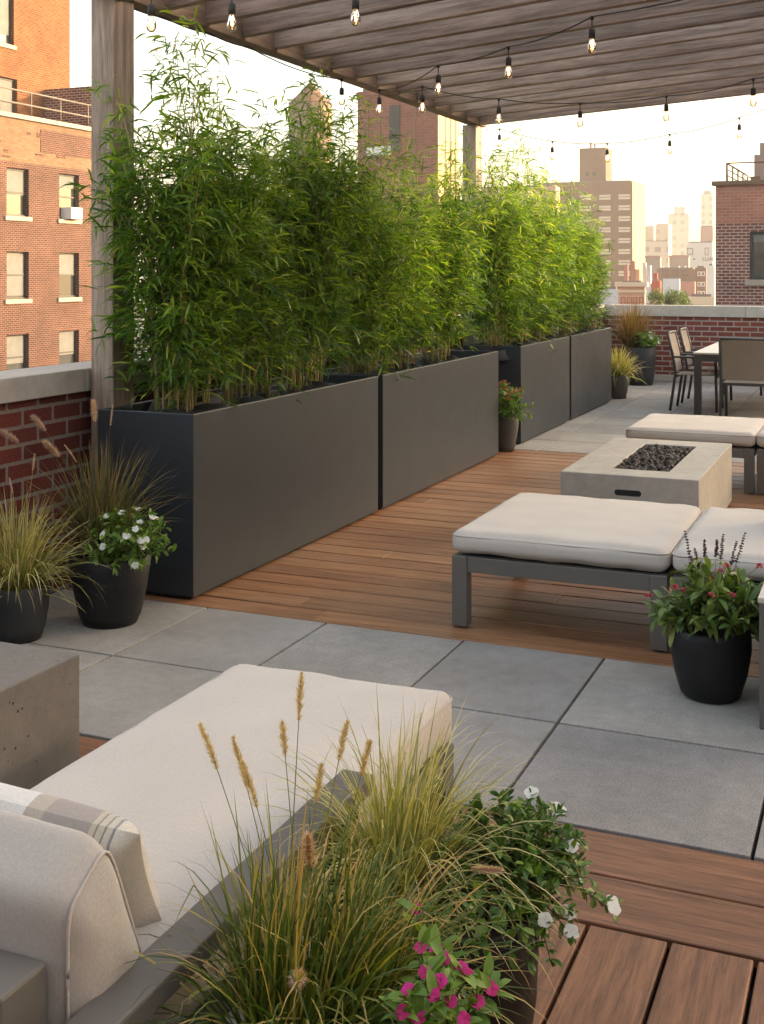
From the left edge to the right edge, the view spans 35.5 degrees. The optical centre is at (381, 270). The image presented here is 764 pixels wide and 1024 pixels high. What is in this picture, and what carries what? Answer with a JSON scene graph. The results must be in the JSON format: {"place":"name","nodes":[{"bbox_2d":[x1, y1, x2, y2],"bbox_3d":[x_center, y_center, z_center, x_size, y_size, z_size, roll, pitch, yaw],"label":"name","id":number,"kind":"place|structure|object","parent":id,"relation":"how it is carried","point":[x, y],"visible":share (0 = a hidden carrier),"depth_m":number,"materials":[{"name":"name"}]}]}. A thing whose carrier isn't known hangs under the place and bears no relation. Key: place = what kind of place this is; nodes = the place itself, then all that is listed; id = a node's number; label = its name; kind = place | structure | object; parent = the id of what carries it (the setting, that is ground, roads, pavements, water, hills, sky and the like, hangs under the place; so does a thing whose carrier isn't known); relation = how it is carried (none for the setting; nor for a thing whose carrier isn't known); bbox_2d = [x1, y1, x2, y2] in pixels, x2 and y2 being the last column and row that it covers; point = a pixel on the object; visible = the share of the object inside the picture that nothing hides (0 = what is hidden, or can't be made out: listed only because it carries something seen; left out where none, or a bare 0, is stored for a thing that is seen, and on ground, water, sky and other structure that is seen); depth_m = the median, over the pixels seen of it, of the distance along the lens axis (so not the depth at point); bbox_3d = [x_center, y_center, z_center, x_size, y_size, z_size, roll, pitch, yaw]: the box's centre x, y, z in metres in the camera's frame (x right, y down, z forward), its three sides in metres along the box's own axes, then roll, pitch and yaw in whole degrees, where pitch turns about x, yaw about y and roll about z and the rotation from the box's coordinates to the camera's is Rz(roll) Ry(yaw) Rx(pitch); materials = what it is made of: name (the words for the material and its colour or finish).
{"place":"outdoors","nodes":[
{"label":"outdoors","id":0,"kind":"place"},
{"bbox_2d":[0,0,90,370],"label":"apartment building","id":1,"kind":"structure","parent":0,"point":[45,154],"depth_m":45.50,"materials":[{"name":"orange brick"}]},
{"bbox_2d":[0,0,10,44],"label":"window","id":2,"kind":"structure","parent":1,"relation":"in","point":[5,5],"depth_m":46.54,"materials":[{"name":"beige glass"}]},
{"bbox_2d":[0,77,13,112],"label":"window","id":3,"kind":"structure","parent":1,"relation":"in","point":[5,94],"depth_m":46.58,"materials":[{"name":"beige glass"}]},
{"bbox_2d":[7,168,25,216],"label":"window","id":4,"kind":"structure","parent":1,"relation":"in","point":[16,178],"depth_m":43.41,"materials":[{"name":"beige glass"}]},
{"bbox_2d":[7,252,25,298],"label":"window","id":5,"kind":"structure","parent":1,"relation":"in","point":[16,261],"depth_m":43.41,"materials":[{"name":"beige glass"}]},
{"bbox_2d":[7,334,25,369],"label":"window","id":6,"kind":"structure","parent":1,"relation":"in","point":[16,344],"depth_m":43.41,"materials":[{"name":"beige glass"}]},
{"bbox_2d":[59,174,75,218],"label":"window","id":7,"kind":"structure","parent":1,"relation":"in","point":[66,197],"depth_m":46.08,"materials":[{"name":"beige glass"}]},
{"bbox_2d":[59,253,75,297],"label":"window","id":8,"kind":"structure","parent":1,"relation":"in","point":[67,261],"depth_m":46.11,"materials":[{"name":"beige glass"}]},
{"bbox_2d":[59,330,75,363],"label":"window","id":9,"kind":"structure","parent":1,"relation":"in","point":[67,339],"depth_m":46.11,"materials":[{"name":"beige glass"}]},
{"bbox_2d":[61,207,81,219],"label":"air conditioner","id":10,"kind":"object","parent":1,"relation":"attached to","point":[72,213],"visible":1,"depth_m":45.69,"materials":[{"name":"white paint"}]},
{"bbox_2d":[134,307,462,353],"bbox_3d":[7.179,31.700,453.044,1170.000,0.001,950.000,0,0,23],"label":"ground","id":11,"kind":"structure","parent":0,"point":[151,315],"depth_m":662.18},
{"bbox_2d":[599,287,617,303],"bbox_3d":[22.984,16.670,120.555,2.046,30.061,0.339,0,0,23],"label":"rowhouse","id":12,"kind":"structure","parent":11,"relation":"on","point":[612,290],"depth_m":120.30,"materials":[{"name":"concrete"}]},
{"bbox_2d":[645,283,650,304],"bbox_3d":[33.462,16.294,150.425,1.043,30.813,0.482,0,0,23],"label":"rowhouse","id":13,"kind":"structure","parent":11,"relation":"on","point":[648,290],"depth_m":150.17,"materials":[{"name":"concrete"}]},
{"bbox_2d":[644,256,660,280],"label":"rowhouse","id":14,"kind":"structure","parent":11,"relation":"on","point":[654,262],"depth_m":200.38,"materials":[{"name":"concrete"}]},
{"bbox_2d":[651,273,660,292],"bbox_3d":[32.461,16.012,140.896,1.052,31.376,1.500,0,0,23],"label":"rowhouse","id":15,"kind":"structure","parent":11,"relation":"on","point":[655,283],"depth_m":140.30,"materials":[{"name":"brick"}]},
{"bbox_2d":[663,277,679,304],"bbox_3d":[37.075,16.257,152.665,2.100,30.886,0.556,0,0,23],"label":"rowhouse","id":16,"kind":"structure","parent":11,"relation":"on","point":[672,283],"depth_m":152.44,"materials":[{"name":"concrete"}]},
{"bbox_2d":[657,266,694,301],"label":"rowhouse","id":17,"kind":"structure","parent":11,"relation":"on","point":[681,273],"depth_m":191.19,"materials":[{"name":"brick"}]},
{"bbox_2d":[668,255,689,266],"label":"rowhouse","id":18,"kind":"structure","parent":11,"relation":"on","point":[679,260],"depth_m":205.65,"materials":[{"name":"concrete"}]},
{"bbox_2d":[680,279,695,296],"bbox_3d":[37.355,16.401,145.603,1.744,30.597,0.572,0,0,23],"label":"rowhouse","id":19,"kind":"structure","parent":11,"relation":"on","point":[688,286],"depth_m":145.39,"materials":[{"name":"brick"}]},
{"bbox_2d":[695,266,706,293],"bbox_3d":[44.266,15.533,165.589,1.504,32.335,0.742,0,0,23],"label":"rowhouse","id":20,"kind":"structure","parent":11,"relation":"on","point":[701,278],"depth_m":165.29,"materials":[{"name":"brick"}]},
{"bbox_2d":[688,294,714,304],"bbox_3d":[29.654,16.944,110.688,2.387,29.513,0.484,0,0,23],"label":"rowhouse","id":21,"kind":"structure","parent":11,"relation":"on","point":[702,299],"depth_m":110.48,"materials":[{"name":"concrete"}]},
{"bbox_2d":[707,264,714,296],"bbox_3d":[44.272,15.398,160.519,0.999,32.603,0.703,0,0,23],"label":"rowhouse","id":22,"kind":"structure","parent":11,"relation":"on","point":[710,279],"depth_m":160.19,"materials":[{"name":"concrete"}]},
{"bbox_2d":[288,83,332,316],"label":"water tower","id":23,"kind":"structure","parent":0,"point":[312,100],"depth_m":103.48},
{"bbox_2d":[20,589,763,861],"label":"paving","id":24,"kind":"structure","parent":0,"point":[646,752],"depth_m":4.66,"materials":[{"name":"stone"}]},
{"bbox_2d":[0,453,119,643],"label":"potted plant","id":25,"kind":"object","parent":24,"relation":"on","point":[25,589],"visible":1,"depth_m":5.44,"materials":[{"name":"plant"}]},
{"bbox_2d":[0,399,186,629],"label":"potted plant","id":26,"kind":"object","parent":24,"relation":"on","point":[126,553],"visible":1,"depth_m":5.68,"materials":[{"name":"green plant"}]},
{"bbox_2d":[642,531,763,704],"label":"potted plant","id":27,"kind":"object","parent":24,"relation":"on","point":[714,623],"visible":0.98,"depth_m":4.67,"materials":[{"name":"green plant"}]},
{"bbox_2d":[758,583,763,728],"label":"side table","id":28,"kind":"object","parent":24,"relation":"on","point":[761,657],"visible":1,"depth_m":4.41,"materials":[{"name":"grey"}]},
{"bbox_2d":[356,89,458,242],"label":"brick tower","id":29,"kind":"structure","parent":0,"point":[428,128],"depth_m":91.22,"materials":[{"name":"brick"}]},
{"bbox_2d":[66,449,763,677],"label":"deck","id":30,"kind":"structure","parent":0,"point":[388,568],"depth_m":6.37,"materials":[{"name":"wood"}]},
{"bbox_2d":[98,373,377,598],"bbox_3d":[-0.772,1.220,7.354,0.595,0.959,2.418,0,0,23],"label":"planter box","id":31,"kind":"object","parent":30,"relation":"on","point":[258,483],"visible":0.78,"depth_m":6.64,"materials":[{"name":"metal"}]},
{"bbox_2d":[60,4,295,413],"bbox_3d":[-1.088,-0.224,6.617,1.023,2.358,1.296,0,0,17],"label":"bamboo","id":32,"kind":"object","parent":31,"relation":"in","point":[183,326],"visible":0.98,"depth_m":6.39,"materials":[{"name":"plant"}]},
{"bbox_2d":[141,71,322,405],"bbox_3d":[-0.851,-0.100,7.281,0.987,2.081,1.306,0,0,20],"label":"bamboo","id":33,"kind":"object","parent":31,"relation":"in","point":[267,299],"visible":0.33,"depth_m":7.19,"materials":[{"name":"plant"}]},
{"bbox_2d":[243,61,386,394],"bbox_3d":[-0.516,-0.246,7.958,1.073,2.405,1.306,0,0,17],"label":"bamboo","id":34,"kind":"object","parent":31,"relation":"in","point":[329,234],"visible":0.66,"depth_m":7.83,"materials":[{"name":"plant"}]},
{"bbox_2d":[314,349,497,509],"bbox_3d":[0.264,1.220,9.800,0.595,0.959,2.725,0,0,23],"label":"planter box","id":35,"kind":"object","parent":30,"relation":"on","point":[437,422],"visible":0.65,"depth_m":9.40,"materials":[{"name":"metal"}]},
{"bbox_2d":[301,92,432,382],"bbox_3d":[-0.203,-0.178,8.826,1.001,2.245,1.413,0,0,25],"label":"bamboo","id":36,"kind":"object","parent":35,"relation":"in","point":[372,301],"visible":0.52,"depth_m":8.68,"materials":[{"name":"plant"}]},
{"bbox_2d":[345,136,461,372],"bbox_3d":[0.115,-0.075,9.553,0.954,2.021,1.209,0,0,20],"label":"bamboo","id":37,"kind":"object","parent":35,"relation":"in","point":[417,314],"visible":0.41,"depth_m":9.47,"materials":[{"name":"plant"}]},
{"bbox_2d":[387,128,503,365],"bbox_3d":[0.499,-0.130,10.361,0.958,2.148,1.268,0,0,23],"label":"bamboo","id":38,"kind":"object","parent":35,"relation":"in","point":[460,264],"visible":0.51,"depth_m":10.21,"materials":[{"name":"plant"}]},
{"bbox_2d":[91,0,763,496],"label":"pergola","id":39,"kind":"object","parent":30,"relation":"on","point":[673,50],"visible":0.84,"depth_m":7.95,"materials":[{"name":"wood"}]},
{"bbox_2d":[118,0,360,104],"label":"string light","id":40,"kind":"object","parent":39,"relation":"hanging from","point":[231,8],"visible":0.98,"depth_m":5.98,"materials":[{"name":"black"}]},
{"bbox_2d":[376,0,763,127],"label":"string light","id":41,"kind":"object","parent":39,"relation":"hanging from","point":[591,36],"visible":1,"depth_m":8.57,"materials":[{"name":"black"}]},
{"bbox_2d":[485,109,763,161],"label":"string light","id":42,"kind":"object","parent":39,"relation":"hanging from","point":[669,141],"visible":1,"depth_m":12.48,"materials":[{"name":"black"}]},
{"bbox_2d":[498,380,533,451],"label":"potted plant","id":43,"kind":"object","parent":30,"relation":"on","point":[509,416],"visible":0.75,"depth_m":11.13,"materials":[{"name":"green plant"}]},
{"bbox_2d":[452,493,702,650],"bbox_3d":[1.010,1.452,5.979,1.038,0.473,1.129,0,0,23],"label":"ottoman","id":44,"kind":"object","parent":30,"relation":"on","point":[624,544],"visible":0.88,"depth_m":5.59,"materials":[{"name":"fabric"}]},
{"bbox_2d":[560,437,731,512],"bbox_3d":[1.830,1.468,8.069,0.849,0.461,1.652,0,0,23],"label":"fire table","id":45,"kind":"object","parent":30,"relation":"on","point":[696,474],"visible":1,"depth_m":7.58,"materials":[{"name":"concrete"}]},
{"bbox_2d":[626,413,763,492],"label":"ottoman","id":46,"kind":"object","parent":30,"relation":"on","point":[739,434],"visible":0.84,"depth_m":9.29,"materials":[{"name":"fabric"}]},
{"bbox_2d":[672,507,763,598],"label":"lounge seat","id":47,"kind":"object","parent":30,"relation":"on","point":[711,525],"visible":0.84,"depth_m":5.41,"materials":[{"name":"fabric"}]},
{"bbox_2d":[757,427,763,493],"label":"lounge seat","id":48,"kind":"object","parent":30,"relation":"on","point":[760,464],"visible":1,"depth_m":9.02,"materials":[{"name":"fabric"}]},
{"bbox_2d":[70,0,763,305],"label":"sky","id":49,"kind":"structure","parent":0,"point":[698,158],"materials":[{"name":"white"}]},
{"bbox_2d":[483,188,539,215],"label":"apartment building","id":50,"kind":"structure","parent":0,"point":[511,189],"depth_m":131.40,"materials":[{"name":"brick"}]},
{"bbox_2d":[482,185,559,226],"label":"apartment building","id":51,"kind":"structure","parent":0,"point":[555,188],"depth_m":160.66,"materials":[{"name":"brick"}]},
{"bbox_2d":[537,144,644,301],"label":"apartment tower","id":52,"kind":"structure","parent":0,"point":[621,203],"depth_m":207.08,"materials":[{"name":"brick"}]},
{"bbox_2d":[579,194,591,200],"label":"window","id":53,"kind":"structure","parent":52,"relation":"in","point":[584,199],"depth_m":208.12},
{"bbox_2d":[579,205,591,211],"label":"window","id":54,"kind":"structure","parent":52,"relation":"in","point":[590,206],"depth_m":208.01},
{"bbox_2d":[579,216,591,222],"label":"window","id":55,"kind":"structure","parent":52,"relation":"in","point":[581,216],"depth_m":208.01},
{"bbox_2d":[598,194,611,200],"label":"window","id":56,"kind":"structure","parent":52,"relation":"in","point":[601,197],"depth_m":206.80,"materials":[{"name":"glass"}]},
{"bbox_2d":[598,205,611,211],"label":"window","id":57,"kind":"structure","parent":52,"relation":"in","point":[605,207],"depth_m":206.80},
{"bbox_2d":[598,216,611,221],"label":"window","id":58,"kind":"structure","parent":52,"relation":"in","point":[608,218],"depth_m":206.80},
{"bbox_2d":[598,226,611,232],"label":"window","id":59,"kind":"structure","parent":52,"relation":"in","point":[608,229],"depth_m":206.70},
{"bbox_2d":[598,248,611,254],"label":"window","id":60,"kind":"structure","parent":52,"relation":"in","point":[606,249],"depth_m":206.67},
{"bbox_2d":[598,259,611,265],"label":"window","id":61,"kind":"structure","parent":52,"relation":"in","point":[610,260],"depth_m":206.60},
{"bbox_2d":[599,237,611,243],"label":"window","id":62,"kind":"structure","parent":52,"relation":"in","point":[605,238],"depth_m":206.65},
{"bbox_2d":[618,193,630,199],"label":"window","id":63,"kind":"structure","parent":52,"relation":"in","point":[622,196],"depth_m":205.44,"materials":[{"name":"glass"}]},
{"bbox_2d":[618,204,630,210],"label":"window","id":64,"kind":"structure","parent":52,"relation":"in","point":[621,207],"depth_m":205.49,"materials":[{"name":"glass"}]},
{"bbox_2d":[618,215,630,221],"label":"window","id":65,"kind":"structure","parent":52,"relation":"in","point":[621,218],"depth_m":205.49,"materials":[{"name":"glass"}]},
{"bbox_2d":[618,226,630,232],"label":"window","id":66,"kind":"structure","parent":52,"relation":"in","point":[621,229],"depth_m":205.49,"materials":[{"name":"glass"}]},
{"bbox_2d":[618,237,630,243],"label":"window","id":67,"kind":"structure","parent":52,"relation":"in","point":[621,240],"depth_m":205.49,"materials":[{"name":"glass"}]},
{"bbox_2d":[618,248,630,254],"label":"window","id":68,"kind":"structure","parent":52,"relation":"in","point":[621,251],"depth_m":205.49,"materials":[{"name":"glass"}]},
{"bbox_2d":[618,259,630,265],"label":"window","id":69,"kind":"structure","parent":52,"relation":"in","point":[621,262],"depth_m":205.49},
{"bbox_2d":[618,270,630,276],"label":"window","id":70,"kind":"structure","parent":52,"relation":"in","point":[620,272],"depth_m":205.64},
{"bbox_2d":[615,261,651,304],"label":"brick house","id":71,"kind":"structure","parent":0,"point":[633,290],"depth_m":100.63,"materials":[{"name":"brick"}]},
{"bbox_2d":[514,381,763,463],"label":"paving","id":72,"kind":"structure","parent":0,"point":[590,431],"depth_m":14.26,"materials":[{"name":"stone"}]},
{"bbox_2d":[463,335,568,443],"bbox_3d":[1.456,1.220,12.616,0.595,0.959,1.930,0,0,23],"label":"planter box","id":73,"kind":"object","parent":72,"relation":"on","point":[538,373],"visible":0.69,"depth_m":12.23,"materials":[{"name":"metal"}]},
{"bbox_2d":[451,143,543,360],"bbox_3d":[1.125,-0.157,11.948,1.043,2.203,1.269,0,0,14],"label":"bamboo","id":74,"kind":"object","parent":73,"relation":"in","point":[500,289],"visible":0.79,"depth_m":11.70,"materials":[{"name":"plant"}]},
{"bbox_2d":[480,128,567,355],"bbox_3d":[1.449,-0.280,12.586,1.021,2.476,1.440,0,0,17],"label":"bamboo","id":75,"kind":"object","parent":73,"relation":"in","point":[539,256],"visible":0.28,"depth_m":12.48,"materials":[{"name":"plant"}]},
{"bbox_2d":[501,163,583,341],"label":"bamboo","id":76,"kind":"object","parent":73,"relation":"in","point":[560,256],"visible":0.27,"depth_m":13.14,"materials":[{"name":"plant"}]},
{"bbox_2d":[524,327,610,419],"bbox_3d":[2.281,1.220,14.566,0.595,0.959,2.135,0,0,23],"label":"planter box","id":77,"kind":"object","parent":72,"relation":"on","point":[589,371],"visible":0.47,"depth_m":14.29,"materials":[{"name":"metal"}]},
{"bbox_2d":[518,167,589,340],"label":"bamboo","id":78,"kind":"object","parent":77,"relation":"in","point":[571,293],"visible":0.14,"depth_m":13.93,"materials":[{"name":"plant"}]},
{"bbox_2d":[551,187,604,335],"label":"bamboo","id":79,"kind":"object","parent":77,"relation":"in","point":[590,247],"visible":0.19,"depth_m":14.49,"materials":[{"name":"plant"}]},
{"bbox_2d":[560,192,615,332],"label":"bamboo","id":80,"kind":"object","parent":77,"relation":"in","point":[598,268],"visible":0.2,"depth_m":15.27,"materials":[{"name":"plant"}]},
{"bbox_2d":[611,344,648,398],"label":"potted plant","id":81,"kind":"object","parent":72,"relation":"on","point":[620,368],"visible":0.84,"depth_m":15.78,"materials":[{"name":"plant"}]},
{"bbox_2d":[598,299,669,385],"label":"potted plant","id":82,"kind":"object","parent":72,"relation":"on","point":[635,340],"visible":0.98,"depth_m":17.61,"materials":[{"name":"green plant"}]},
{"bbox_2d":[666,330,723,412],"bbox_3d":[3.833,1.225,14.612,0.627,0.950,0.588,0,0,23],"label":"dining chair","id":83,"kind":"object","parent":72,"relation":"on","point":[675,349],"visible":0.79,"depth_m":14.65,"materials":[{"name":"beige"}]},
{"bbox_2d":[678,327,732,402],"bbox_3d":[4.184,1.225,15.441,0.627,0.950,0.588,0,0,23],"label":"dining chair","id":84,"kind":"object","parent":72,"relation":"on","point":[685,340],"visible":0.64,"depth_m":15.56,"materials":[{"name":"beige"}]},
{"bbox_2d":[693,342,723,414],"bbox_3d":[4.960,1.331,14.846,1.760,0.733,2.510,0,0,23],"label":"dining table","id":85,"kind":"object","parent":72,"relation":"on","point":[710,353],"visible":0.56,"depth_m":14.02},
{"bbox_2d":[718,337,763,415],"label":"dining chair","id":86,"kind":"object","parent":72,"relation":"on","point":[741,361],"visible":0.99,"depth_m":13.31,"materials":[{"name":"beige"}]},
{"bbox_2d":[645,226,654,240],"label":"apartment block","id":87,"kind":"structure","parent":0,"point":[649,233],"depth_m":440.76,"materials":[{"name":"concrete"}]},
{"bbox_2d":[545,810,763,1023],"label":"terrace slab","id":88,"kind":"structure","parent":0,"point":[750,996],"depth_m":2.98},
{"bbox_2d":[0,304,605,594],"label":"parapet wall","id":89,"kind":"structure","parent":88,"relation":"on","point":[56,399],"depth_m":6.33,"materials":[{"name":"red brick"}]},
{"bbox_2d":[79,736,763,968],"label":"deck border","id":90,"kind":"object","parent":88,"relation":"on","point":[703,900],"depth_m":3.25,"materials":[{"name":"wood"}]},
{"bbox_2d":[317,885,763,1023],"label":"deck","id":91,"kind":"structure","parent":88,"relation":"on","point":[612,977],"depth_m":2.84,"materials":[{"name":"wood"}]},
{"bbox_2d":[0,642,78,789],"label":"side table","id":92,"kind":"object","parent":91,"relation":"on","point":[39,715],"visible":0.56,"depth_m":3.58,"materials":[{"name":"concrete"}]},
{"bbox_2d":[0,664,453,1023],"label":"daybed","id":93,"kind":"object","parent":91,"relation":"on","point":[154,778],"visible":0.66,"depth_m":2.86,"materials":[{"name":"fabric"}]},
{"bbox_2d":[0,810,141,1023],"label":"back cushion","id":94,"kind":"object","parent":93,"relation":"on","point":[66,916],"visible":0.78,"depth_m":1.93,"materials":[{"name":"fabric"}]},
{"bbox_2d":[0,782,161,926],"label":"striped pillow","id":95,"kind":"object","parent":93,"relation":"on","point":[119,838],"visible":0.47,"depth_m":2.23,"materials":[{"name":"fabric"}]},
{"bbox_2d":[113,672,562,1023],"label":"potted plant","id":96,"kind":"object","parent":91,"relation":"on","point":[352,982],"visible":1,"depth_m":2.00,"materials":[{"name":"grass"},{"name":"green leaf"},{"name":"dry straw-coloured seed heads"}]},
{"bbox_2d":[244,685,623,1023],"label":"potted plant","id":97,"kind":"object","parent":91,"relation":"on","point":[517,853],"visible":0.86,"depth_m":2.45,"materials":[{"name":"green plant"}]},
{"bbox_2d":[604,304,763,382],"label":"parapet wall","id":98,"kind":"structure","parent":88,"relation":"on","point":[707,325],"depth_m":18.14,"materials":[{"name":"brick"}]},
{"bbox_2d":[647,288,664,304],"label":"tree","id":99,"kind":"object","parent":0,"point":[655,295],"visible":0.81,"depth_m":92.91,"materials":[{"name":"green plant"}]},
{"bbox_2d":[645,240,669,267],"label":"apartment block","id":100,"kind":"structure","parent":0,"point":[661,248],"depth_m":330.95,"materials":[{"name":"concrete"}]},
{"bbox_2d":[656,224,671,254],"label":"apartment block","id":101,"kind":"structure","parent":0,"point":[663,231],"depth_m":431.24,"materials":[{"name":"concrete"}]},
{"bbox_2d":[650,287,687,304],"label":"tree","id":102,"kind":"object","parent":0,"point":[670,297],"visible":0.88,"depth_m":94.44,"materials":[{"name":"green plant"}]},
{"bbox_2d":[668,207,690,254],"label":"skyscraper","id":103,"kind":"structure","parent":0,"point":[679,220],"depth_m":521.68,"materials":[{"name":"concrete"}]},
{"bbox_2d":[676,291,692,304],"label":"tree","id":104,"kind":"object","parent":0,"point":[688,301],"visible":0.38,"depth_m":95.85,"materials":[{"name":"green plant"}]},
{"bbox_2d":[687,241,714,267],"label":"warehouse","id":105,"kind":"structure","parent":0,"point":[701,253],"depth_m":240.95,"materials":[{"name":"concrete"}]},
{"bbox_2d":[700,226,713,242],"bbox_3d":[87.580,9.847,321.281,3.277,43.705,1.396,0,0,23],"label":"warehouse","id":106,"kind":"structure","parent":0,"point":[706,233],"depth_m":320.75,"materials":[{"name":"concrete"}]},
{"bbox_2d":[701,190,713,226],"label":"office tower","id":107,"kind":"structure","parent":0,"point":[707,208],"depth_m":521.06,"materials":[{"name":"concrete"}]},
{"bbox_2d":[712,143,763,305],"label":"brick building","id":108,"kind":"structure","parent":0,"point":[740,243],"depth_m":39.71,"materials":[{"name":"brown brick"}]},
{"bbox_2d":[750,232,763,279],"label":"window","id":109,"kind":"structure","parent":108,"relation":"in","point":[756,238],"depth_m":39.62,"materials":[{"name":"grey glass"}]}
]}

